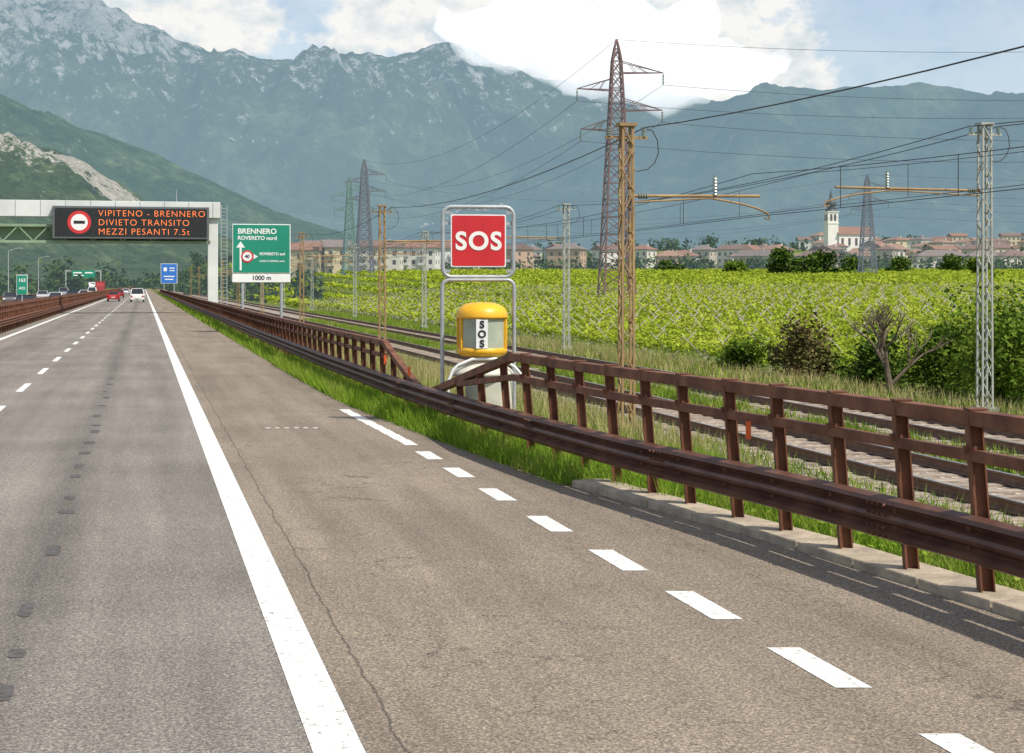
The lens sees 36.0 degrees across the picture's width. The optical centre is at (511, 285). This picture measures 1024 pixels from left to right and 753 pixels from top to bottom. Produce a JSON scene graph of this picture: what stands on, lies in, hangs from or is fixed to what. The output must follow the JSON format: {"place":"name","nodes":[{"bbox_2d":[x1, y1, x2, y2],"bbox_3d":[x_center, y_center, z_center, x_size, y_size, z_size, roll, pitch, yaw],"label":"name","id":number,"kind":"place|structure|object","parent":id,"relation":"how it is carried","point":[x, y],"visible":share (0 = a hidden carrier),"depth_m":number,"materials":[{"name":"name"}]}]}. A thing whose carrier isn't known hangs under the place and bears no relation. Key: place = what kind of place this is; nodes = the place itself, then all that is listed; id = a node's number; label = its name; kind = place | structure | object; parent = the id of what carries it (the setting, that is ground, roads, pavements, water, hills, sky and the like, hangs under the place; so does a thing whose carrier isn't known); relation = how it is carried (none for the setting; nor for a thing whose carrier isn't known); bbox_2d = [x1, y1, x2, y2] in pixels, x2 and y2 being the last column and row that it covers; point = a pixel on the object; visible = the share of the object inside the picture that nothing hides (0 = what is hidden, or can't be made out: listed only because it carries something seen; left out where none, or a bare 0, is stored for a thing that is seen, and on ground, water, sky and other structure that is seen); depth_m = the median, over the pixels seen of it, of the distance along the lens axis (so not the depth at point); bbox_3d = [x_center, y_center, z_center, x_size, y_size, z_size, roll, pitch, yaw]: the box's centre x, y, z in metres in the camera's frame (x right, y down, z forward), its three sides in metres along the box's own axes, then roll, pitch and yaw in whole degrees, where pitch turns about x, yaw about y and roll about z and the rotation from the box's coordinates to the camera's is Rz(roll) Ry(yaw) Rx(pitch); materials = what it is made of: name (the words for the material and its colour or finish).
{"place":"outdoors","nodes":[
{"label":"outdoors","id":0,"kind":"place"},
{"bbox_2d":[0,289,130,333],"bbox_3d":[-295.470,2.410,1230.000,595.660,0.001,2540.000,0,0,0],"label":"median ground","id":1,"kind":"structure","parent":0,"point":[45,318],"depth_m":112.11,"materials":[{"name":"soil"}]},
{"bbox_2d":[16,275,27,301],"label":"kilometre sign","id":2,"kind":"object","parent":1,"relation":"on","point":[21,285],"visible":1,"depth_m":97.97,"materials":[{"name":"metal"}]},
{"bbox_2d":[0,286,134,332],"bbox_3d":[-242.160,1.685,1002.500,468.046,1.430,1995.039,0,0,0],"label":"guardrail","id":3,"kind":"object","parent":1,"relation":"on","point":[15,314],"visible":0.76,"depth_m":108.89,"materials":[{"name":"metal"}]},
{"bbox_2d":[0,131,231,289],"bbox_3d":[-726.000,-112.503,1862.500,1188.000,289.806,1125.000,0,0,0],"label":"rocky hill","id":4,"kind":"structure","parent":0,"point":[29,171],"depth_m":1864.82,"materials":[{"name":"plant"}]},
{"bbox_2d":[0,94,365,242],"bbox_3d":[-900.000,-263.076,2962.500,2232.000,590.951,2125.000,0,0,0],"label":"mountain slope","id":5,"kind":"structure","parent":0,"point":[145,175],"depth_m":3391.44,"materials":[{"name":"plant"}]},
{"bbox_2d":[0,0,714,234],"bbox_3d":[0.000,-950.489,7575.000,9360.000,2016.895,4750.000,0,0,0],"label":"mountain range","id":6,"kind":"structure","parent":0,"point":[328,119],"depth_m":7714.41,"materials":[{"name":"stone"}]},
{"bbox_2d":[0,289,1023,752],"bbox_3d":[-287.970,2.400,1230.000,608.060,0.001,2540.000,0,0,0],"label":"road","id":7,"kind":"structure","parent":0,"point":[440,607],"depth_m":11.91,"materials":[{"name":"asphalt"}]},
{"bbox_2d":[0,363,116,713],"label":"road tar patch","id":8,"kind":"object","parent":7,"relation":"on","point":[7,690],"visible":1,"depth_m":11.74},
{"bbox_2d":[106,291,120,301],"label":"red car","id":9,"kind":"object","parent":7,"relation":"on","point":[113,294],"visible":1,"depth_m":230.15,"materials":[{"name":"paint"}]},
{"bbox_2d":[129,288,144,301],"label":"white van","id":10,"kind":"object","parent":7,"relation":"on","point":[137,293],"visible":0.97,"depth_m":220.72,"materials":[{"name":"paint"}]},
{"bbox_2d":[0,290,993,752],"bbox_3d":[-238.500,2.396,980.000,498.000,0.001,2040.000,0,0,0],"label":"road marking","id":11,"kind":"object","parent":7,"relation":"on","point":[326,722],"visible":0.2,"depth_m":11.53,"materials":[{"name":"paint"}]},
{"bbox_2d":[0,250,1023,403],"bbox_3d":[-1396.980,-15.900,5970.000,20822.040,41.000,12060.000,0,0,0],"label":"ground","id":12,"kind":"structure","parent":0,"point":[359,293],"depth_m":279.54,"materials":[{"name":"green plant"}]},
{"bbox_2d":[0,190,226,302],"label":"gantry variable message sign","id":13,"kind":"object","parent":12,"relation":"on","point":[117,222],"visible":0.95,"depth_m":131.20,"materials":[{"name":"metal"}]},
{"bbox_2d":[161,264,176,292],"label":"motorway sign","id":14,"kind":"object","parent":12,"relation":"on","point":[168,273],"visible":0.83,"depth_m":379.95,"materials":[{"name":"metal"}]},
{"bbox_2d":[232,224,289,317],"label":"direction sign","id":15,"kind":"object","parent":12,"relation":"on","point":[260,248],"visible":1,"depth_m":79.96,"materials":[{"name":"metal"}]},
{"bbox_2d":[260,264,297,313],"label":"catenary mast","id":16,"kind":"object","parent":12,"relation":"on","point":[263,295],"visible":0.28,"depth_m":121.90,"materials":[{"name":"metal"}]},
{"bbox_2d":[283,242,323,277],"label":"apartment building","id":17,"kind":"structure","parent":12,"relation":"on","point":[315,248],"depth_m":515.39,"materials":[{"name":"paint"}]},
{"bbox_2d":[294,232,351,321],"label":"catenary mast","id":18,"kind":"object","parent":12,"relation":"on","point":[300,250],"visible":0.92,"depth_m":91.53,"materials":[{"name":"metal"}]},
{"bbox_2d":[312,244,361,317],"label":"catenary mast","id":19,"kind":"object","parent":12,"relation":"on","point":[353,247],"visible":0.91,"depth_m":145.89,"materials":[{"name":"metal"}]},
{"bbox_2d":[321,239,360,274],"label":"apartment building","id":20,"kind":"structure","parent":12,"relation":"on","point":[328,246],"depth_m":519.73,"materials":[{"name":"paint"}]},
{"bbox_2d":[332,177,370,275],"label":"lattice pylon","id":21,"kind":"object","parent":12,"relation":"on","point":[346,222],"visible":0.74,"depth_m":504.11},
{"bbox_2d":[345,159,386,277],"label":"lattice pylon","id":22,"kind":"object","parent":12,"relation":"on","point":[366,191],"visible":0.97,"depth_m":479.12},
{"bbox_2d":[359,239,405,274],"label":"apartment building","id":23,"kind":"structure","parent":12,"relation":"on","point":[392,263],"depth_m":534.91,"materials":[{"name":"paint"}]},
{"bbox_2d":[366,231,430,327],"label":"catenary mast","id":24,"kind":"object","parent":12,"relation":"on","point":[425,320],"visible":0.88,"depth_m":109.86,"materials":[{"name":"metal"}]},
{"bbox_2d":[371,205,450,349],"bbox_3d":[-3.781,0.060,60.986,3.351,6.280,0.500,0,0,-13],"label":"catenary mast","id":25,"kind":"object","parent":12,"relation":"on","point":[384,257],"visible":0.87,"depth_m":60.73,"materials":[{"name":"metal"}]},
{"bbox_2d":[403,241,440,270],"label":"apartment building","id":26,"kind":"structure","parent":12,"relation":"on","point":[414,261],"depth_m":555.17,"materials":[{"name":"paint"}]},
{"bbox_2d":[440,241,465,269],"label":"apartment building","id":27,"kind":"structure","parent":12,"relation":"on","point":[448,252],"depth_m":585.07,"materials":[{"name":"tile"}]},
{"bbox_2d":[447,302,521,416],"bbox_3d":[-0.420,1.390,26.868,1.500,2.200,1.190,0,0,-8],"label":"sos phone","id":28,"kind":"object","parent":12,"relation":"on","point":[481,333],"visible":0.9,"depth_m":26.46,"materials":[{"name":"plastic"}]},
{"bbox_2d":[0,233,1023,302],"bbox_3d":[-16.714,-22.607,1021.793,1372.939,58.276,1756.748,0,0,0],"label":"distant trees","id":29,"kind":"object","parent":12,"relation":"on","point":[55,281],"visible":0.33,"depth_m":579.40,"materials":[{"name":"plant"}]},
{"bbox_2d":[499,243,534,269],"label":"house","id":30,"kind":"structure","parent":12,"relation":"on","point":[523,251],"depth_m":695.34,"materials":[{"name":"tile"}]},
{"bbox_2d":[530,245,543,259],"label":"house","id":31,"kind":"structure","parent":12,"relation":"on","point":[537,251],"depth_m":764.29,"materials":[{"name":"tile"}]},
{"bbox_2d":[506,203,579,348],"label":"catenary mast","id":32,"kind":"object","parent":12,"relation":"on","point":[564,273],"visible":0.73,"depth_m":72.90,"materials":[{"name":"metal"}]},
{"bbox_2d":[219,45,1023,264],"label":"feeder wires","id":33,"kind":"object","parent":32,"relation":"attached to","point":[753,109],"visible":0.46,"depth_m":36.63,"materials":[{"name":"metal"}]},
{"bbox_2d":[545,243,588,269],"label":"house","id":34,"kind":"structure","parent":12,"relation":"on","point":[556,252],"depth_m":672.37,"materials":[{"name":"tile"}]},
{"bbox_2d":[158,293,1023,591],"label":"verge grass","id":35,"kind":"structure","parent":12,"relation":"on","point":[538,461],"depth_m":22.58,"materials":[{"name":"plant"}]},
{"bbox_2d":[440,205,515,415],"bbox_3d":[-0.578,0.562,26.998,1.310,3.875,0.093,0,0,-8],"label":"sos sign","id":36,"kind":"object","parent":35,"relation":"on","point":[478,240],"visible":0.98,"depth_m":26.96,"materials":[{"name":"metal"}]},
{"bbox_2d":[158,289,1023,524],"bbox_3d":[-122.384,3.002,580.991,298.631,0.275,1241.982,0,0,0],"label":"railway ballast","id":37,"kind":"structure","parent":12,"relation":"on","point":[803,471],"depth_m":26.49,"materials":[{"name":"gravel"}]},
{"bbox_2d":[162,289,1023,526],"bbox_3d":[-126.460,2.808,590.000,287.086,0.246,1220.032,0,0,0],"label":"railway track","id":38,"kind":"structure","parent":37,"relation":"on","point":[999,478],"depth_m":26.12,"materials":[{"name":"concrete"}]},
{"bbox_2d":[178,291,1023,456],"bbox_3d":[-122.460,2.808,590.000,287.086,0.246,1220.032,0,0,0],"label":"railway track","id":39,"kind":"structure","parent":37,"relation":"on","point":[920,426],"depth_m":35.55,"materials":[{"name":"metal"}]},
{"bbox_2d":[590,244,625,268],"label":"house","id":40,"kind":"structure","parent":12,"relation":"on","point":[595,248],"depth_m":737.02,"materials":[{"name":"tile"}]},
{"bbox_2d":[576,39,663,304],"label":"lattice pylon","id":41,"kind":"object","parent":12,"relation":"on","point":[613,73],"visible":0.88,"depth_m":219.75,"materials":[{"name":"metal"}]},
{"bbox_2d":[334,39,1023,240],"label":"power line wires","id":42,"kind":"object","parent":41,"relation":"attached to","point":[714,152],"visible":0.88,"depth_m":233.54,"materials":[{"name":"metal"}]},
{"bbox_2d":[218,267,1023,394],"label":"vineyard","id":43,"kind":"object","parent":12,"relation":"on","point":[548,278],"visible":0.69,"depth_m":198.74,"materials":[{"name":"green plant"}]},
{"bbox_2d":[631,244,658,268],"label":"house","id":44,"kind":"structure","parent":12,"relation":"on","point":[646,251],"depth_m":696.88,"materials":[{"name":"paint"}]},
{"bbox_2d":[300,309,1023,526],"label":"railway grass","id":45,"kind":"structure","parent":12,"relation":"on","point":[659,390],"depth_m":41.37,"materials":[{"name":"plant"}]},
{"bbox_2d":[302,333,1023,471],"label":"dry grass","id":46,"kind":"structure","parent":12,"relation":"on","point":[421,370],"depth_m":42.41,"materials":[{"name":"plant"}]},
{"bbox_2d":[302,282,1023,399],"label":"vineyard posts","id":47,"kind":"object","parent":12,"relation":"on","point":[741,318],"visible":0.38,"depth_m":169.95,"materials":[{"name":"plant"}]},
{"bbox_2d":[656,250,683,263],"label":"house","id":48,"kind":"structure","parent":12,"relation":"on","point":[666,254],"depth_m":701.28,"materials":[{"name":"tile"}]},
{"bbox_2d":[654,260,685,270],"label":"tree","id":49,"kind":"object","parent":12,"relation":"on","point":[667,263],"visible":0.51,"depth_m":557.76,"materials":[{"name":"green plant"}]},
{"bbox_2d":[605,122,770,430],"bbox_3d":[3.402,0.060,30.286,3.351,6.280,0.500,0,0,-13],"label":"catenary mast","id":50,"kind":"object","parent":12,"relation":"on","point":[630,137],"visible":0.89,"depth_m":30.04,"materials":[{"name":"metal"}]},
{"bbox_2d":[676,249,701,268],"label":"house","id":51,"kind":"structure","parent":12,"relation":"on","point":[685,252],"depth_m":707.79,"materials":[{"name":"tile"}]},
{"bbox_2d":[688,244,716,268],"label":"house","id":52,"kind":"structure","parent":12,"relation":"on","point":[708,252],"depth_m":750.17,"materials":[{"name":"tile"}]},
{"bbox_2d":[715,244,752,267],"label":"house","id":53,"kind":"structure","parent":12,"relation":"on","point":[723,251],"depth_m":711.59,"materials":[{"name":"tile"}]},
{"bbox_2d":[721,259,748,272],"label":"tree","id":54,"kind":"object","parent":12,"relation":"on","point":[735,265],"visible":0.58,"depth_m":497.76,"materials":[{"name":"green plant"}]},
{"bbox_2d":[707,333,776,371],"bbox_3d":[8.316,2.551,56.931,1.969,1.680,2.873,0,0,-27],"label":"bush","id":55,"kind":"object","parent":12,"relation":"on","point":[743,354],"visible":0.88,"depth_m":56.69,"materials":[{"name":"green plant"}]},
{"bbox_2d":[732,249,763,266],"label":"house","id":56,"kind":"structure","parent":12,"relation":"on","point":[743,254],"depth_m":689.16,"materials":[{"name":"tile"}]},
{"bbox_2d":[747,250,771,268],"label":"house","id":57,"kind":"structure","parent":12,"relation":"on","point":[764,253],"depth_m":667.47,"materials":[{"name":"tile"}]},
{"bbox_2d":[757,244,794,253],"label":"house","id":58,"kind":"structure","parent":12,"relation":"on","point":[771,247],"depth_m":717.91,"materials":[{"name":"tile"}]},
{"bbox_2d":[765,246,796,273],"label":"tree","id":59,"kind":"object","parent":12,"relation":"on","point":[779,257],"visible":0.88,"depth_m":458.25,"materials":[{"name":"green plant"}]},
{"bbox_2d":[765,307,829,379],"bbox_3d":[9.747,2.088,54.002,2.063,2.688,2.027,0,0,0],"label":"withered bush","id":60,"kind":"object","parent":12,"relation":"on","point":[792,354],"visible":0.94,"depth_m":53.73,"materials":[{"name":"brown plant"}]},
{"bbox_2d":[572,478,1023,621],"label":"kerb","id":61,"kind":"structure","parent":12,"relation":"on","point":[1008,602],"depth_m":13.86,"materials":[{"name":"concrete"}]},
{"bbox_2d":[151,288,1023,592],"bbox_3d":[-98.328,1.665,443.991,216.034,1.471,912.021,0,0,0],"label":"guardrail","id":62,"kind":"object","parent":61,"relation":"on","point":[981,540],"visible":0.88,"depth_m":15.53,"materials":[{"name":"metal"}]},
{"bbox_2d":[785,255,821,276],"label":"tree","id":63,"kind":"object","parent":12,"relation":"on","point":[796,264],"visible":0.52,"depth_m":468.34,"materials":[{"name":"green plant"}]},
{"bbox_2d":[797,236,815,249],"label":"house","id":64,"kind":"structure","parent":12,"relation":"on","point":[808,246],"depth_m":1069.20,"materials":[{"name":"paint"}]},
{"bbox_2d":[778,353,854,379],"bbox_3d":[11.653,3.479,59.796,3.030,2.120,2.216,0,0,0],"label":"bush","id":65,"kind":"object","parent":12,"relation":"on","point":[846,362],"visible":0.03,"depth_m":59.80,"materials":[{"name":"green plant"}]},
{"bbox_2d":[809,232,823,241],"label":"house","id":66,"kind":"structure","parent":12,"relation":"on","point":[818,236],"depth_m":1067.48,"materials":[{"name":"paint"}]},
{"bbox_2d":[798,327,839,379],"bbox_3d":[10.894,2.686,55.841,1.757,2.466,1.953,0,0,0],"label":"withered bush","id":67,"kind":"object","parent":12,"relation":"on","point":[822,356],"visible":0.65,"depth_m":55.63,"materials":[{"name":"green plant"}]},
{"bbox_2d":[801,249,843,277],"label":"tree","id":68,"kind":"object","parent":12,"relation":"on","point":[824,258],"visible":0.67,"depth_m":479.03,"materials":[{"name":"green plant"}]},
{"bbox_2d":[814,245,840,252],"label":"house","id":69,"kind":"structure","parent":12,"relation":"on","point":[827,247],"depth_m":704.23,"materials":[{"name":"tile"}]},
{"bbox_2d":[823,190,872,251],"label":"church","id":70,"kind":"structure","parent":12,"relation":"on","point":[834,233],"depth_m":857.69,"materials":[{"name":"paint"}]},
{"bbox_2d":[839,254,870,271],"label":"tree","id":71,"kind":"object","parent":12,"relation":"on","point":[850,264],"visible":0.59,"depth_m":498.41,"materials":[{"name":"green plant"}]},
{"bbox_2d":[848,174,889,278],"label":"lattice pylon","id":72,"kind":"object","parent":12,"relation":"on","point":[869,217],"visible":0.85,"depth_m":469.48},
{"bbox_2d":[825,322,916,392],"bbox_3d":[12.177,2.740,53.551,2.698,3.073,3.404,0,0,-43],"label":"shrub","id":73,"kind":"object","parent":12,"relation":"on","point":[870,368],"visible":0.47,"depth_m":52.66,"materials":[{"name":"green plant"}]},
{"bbox_2d":[835,344,908,389],"bbox_3d":[14.350,3.472,62.129,3.313,2.460,2.980,0,0,0],"label":"bush","id":74,"kind":"object","parent":12,"relation":"on","point":[847,352],"visible":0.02,"depth_m":62.56,"materials":[{"name":"green plant"}]},
{"bbox_2d":[876,244,899,266],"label":"house","id":75,"kind":"structure","parent":12,"relation":"on","point":[887,249],"depth_m":684.98,"materials":[{"name":"tile"}]},
{"bbox_2d":[870,243,906,260],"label":"house","id":76,"kind":"structure","parent":12,"relation":"on","point":[900,247],"depth_m":690.21,"materials":[{"name":"tile"}]},
{"bbox_2d":[886,236,906,248],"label":"house","id":77,"kind":"structure","parent":12,"relation":"on","point":[899,240],"depth_m":920.11,"materials":[{"name":"paint"}]},
{"bbox_2d":[883,255,912,275],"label":"tree","id":78,"kind":"object","parent":12,"relation":"on","point":[900,263],"visible":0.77,"depth_m":517.74,"materials":[{"name":"green plant"}]},
{"bbox_2d":[848,302,955,393],"bbox_3d":[11.588,1.907,46.484,3.117,2.851,2.001,0,0,0],"label":"bare tree","id":79,"kind":"object","parent":12,"relation":"on","point":[881,337],"visible":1,"depth_m":46.46,"materials":[{"name":"brown plant"}]},
{"bbox_2d":[823,122,1009,410],"bbox_3d":[9.349,-0.190,36.311,4.715,7.180,0.500,0,0,-13],"label":"catenary mast","id":80,"kind":"object","parent":12,"relation":"on","point":[986,220],"visible":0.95,"depth_m":36.60,"materials":[{"name":"metal"}]},
{"bbox_2d":[218,146,1023,276],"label":"overhead line wires","id":81,"kind":"object","parent":80,"relation":"attached to","point":[840,170],"visible":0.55,"depth_m":33.19,"materials":[{"name":"metal"}]},
{"bbox_2d":[909,235,933,245],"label":"house","id":82,"kind":"structure","parent":12,"relation":"on","point":[918,240],"depth_m":928.86,"materials":[{"name":"paint"}]},
{"bbox_2d":[888,311,980,401],"bbox_3d":[13.208,2.553,48.687,3.281,3.637,3.191,0,0,0],"label":"shrub","id":83,"kind":"object","parent":12,"relation":"on","point":[925,363],"visible":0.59,"depth_m":48.57,"materials":[{"name":"green plant"}]},
{"bbox_2d":[911,249,969,269],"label":"farmhouse","id":84,"kind":"object","parent":12,"relation":"on","point":[938,254],"visible":0.2,"depth_m":630.97,"materials":[{"name":"tile"}]},
{"bbox_2d":[921,244,959,251],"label":"house","id":85,"kind":"structure","parent":12,"relation":"on","point":[942,247],"depth_m":695.43,"materials":[{"name":"tile"}]},
{"bbox_2d":[927,238,954,244],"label":"house","id":86,"kind":"structure","parent":12,"relation":"on","point":[940,241],"depth_m":873.59,"materials":[{"name":"tile"}]},
{"bbox_2d":[936,253,968,274],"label":"tree","id":87,"kind":"object","parent":12,"relation":"on","point":[952,261],"visible":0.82,"depth_m":537.10,"materials":[{"name":"green plant"}]},
{"bbox_2d":[947,233,967,241],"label":"house","id":88,"kind":"structure","parent":12,"relation":"on","point":[954,237],"depth_m":1101.43,"materials":[{"name":"paint"}]},
{"bbox_2d":[954,239,970,245],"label":"house","id":89,"kind":"structure","parent":12,"relation":"on","point":[962,242],"depth_m":966.15,"materials":[{"name":"tile"}]},
{"bbox_2d":[921,281,1023,406],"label":"shrub","id":90,"kind":"object","parent":12,"relation":"on","point":[946,290],"visible":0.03,"depth_m":50.60,"materials":[{"name":"green plant"}]},
{"bbox_2d":[928,294,1023,410],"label":"shrub","id":91,"kind":"object","parent":12,"relation":"on","point":[1008,378],"visible":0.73,"depth_m":42.42,"materials":[{"name":"green plant"}]},
{"bbox_2d":[960,243,996,253],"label":"house","id":92,"kind":"structure","parent":12,"relation":"on","point":[966,248],"depth_m":742.44,"materials":[{"name":"tile"}]},
{"bbox_2d":[964,256,994,277],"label":"tree","id":93,"kind":"object","parent":12,"relation":"on","point":[970,263],"visible":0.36,"depth_m":469.37,"materials":[{"name":"green plant"}]},
{"bbox_2d":[967,250,999,268],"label":"farmhouse","id":94,"kind":"object","parent":12,"relation":"on","point":[973,253],"visible":0.03,"depth_m":641.12,"materials":[{"name":"tile"}]},
{"bbox_2d":[965,271,1023,412],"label":"shrub","id":95,"kind":"object","parent":12,"relation":"on","point":[1017,303],"visible":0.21,"depth_m":45.89,"materials":[{"name":"green plant"}]},
{"bbox_2d":[993,243,1010,252],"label":"house","id":96,"kind":"structure","parent":12,"relation":"on","point":[999,247],"depth_m":779.98,"materials":[{"name":"tile"}]},
{"bbox_2d":[995,249,1023,267],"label":"farmhouse","id":97,"kind":"object","parent":12,"relation":"on","point":[1006,254],"visible":0.3,"depth_m":635.29,"materials":[{"name":"tile"}]},
{"bbox_2d":[998,232,1021,245],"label":"house","id":98,"kind":"structure","parent":12,"relation":"on","point":[1013,238],"depth_m":1051.75,"materials":[{"name":"paint"}]},
{"bbox_2d":[102,0,1023,100],"label":"sky","id":99,"kind":"structure","parent":0,"point":[545,39],"materials":[{"name":"white"}]},
{"bbox_2d":[349,82,1023,252],"bbox_3d":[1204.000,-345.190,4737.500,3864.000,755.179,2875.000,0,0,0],"label":"hills","id":100,"kind":"structure","parent":0,"point":[681,170],"depth_m":4917.90,"materials":[{"name":"plant"}]},
{"label":"opposite carriageway road","id":101,"kind":"structure","parent":0,"visible":0},
{"bbox_2d":[2,292,16,301],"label":"grey car","id":102,"kind":"object","parent":101,"relation":"on","point":[9,296],"visible":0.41,"depth_m":198.81,"materials":[{"name":"paint"}]},
{"bbox_2d":[14,294,35,300],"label":"dark car","id":103,"kind":"object","parent":101,"relation":"on","point":[28,296],"visible":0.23,"depth_m":149.44,"materials":[{"name":"paint"}]},
{"bbox_2d":[36,291,48,297],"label":"silver car","id":104,"kind":"object","parent":101,"relation":"on","point":[40,294],"visible":0.73,"depth_m":258.56,"materials":[{"name":"paint"}]},
{"bbox_2d":[65,270,100,284],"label":"overhead direction sign","id":105,"kind":"object","parent":101,"relation":"on","point":[88,273],"visible":0.83,"depth_m":420.02,"materials":[{"name":"metal"}]},
{"bbox_2d":[95,281,104,290],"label":"red truck","id":106,"kind":"object","parent":101,"relation":"on","point":[99,285],"visible":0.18,"depth_m":417.09,"materials":[{"name":"paint"}]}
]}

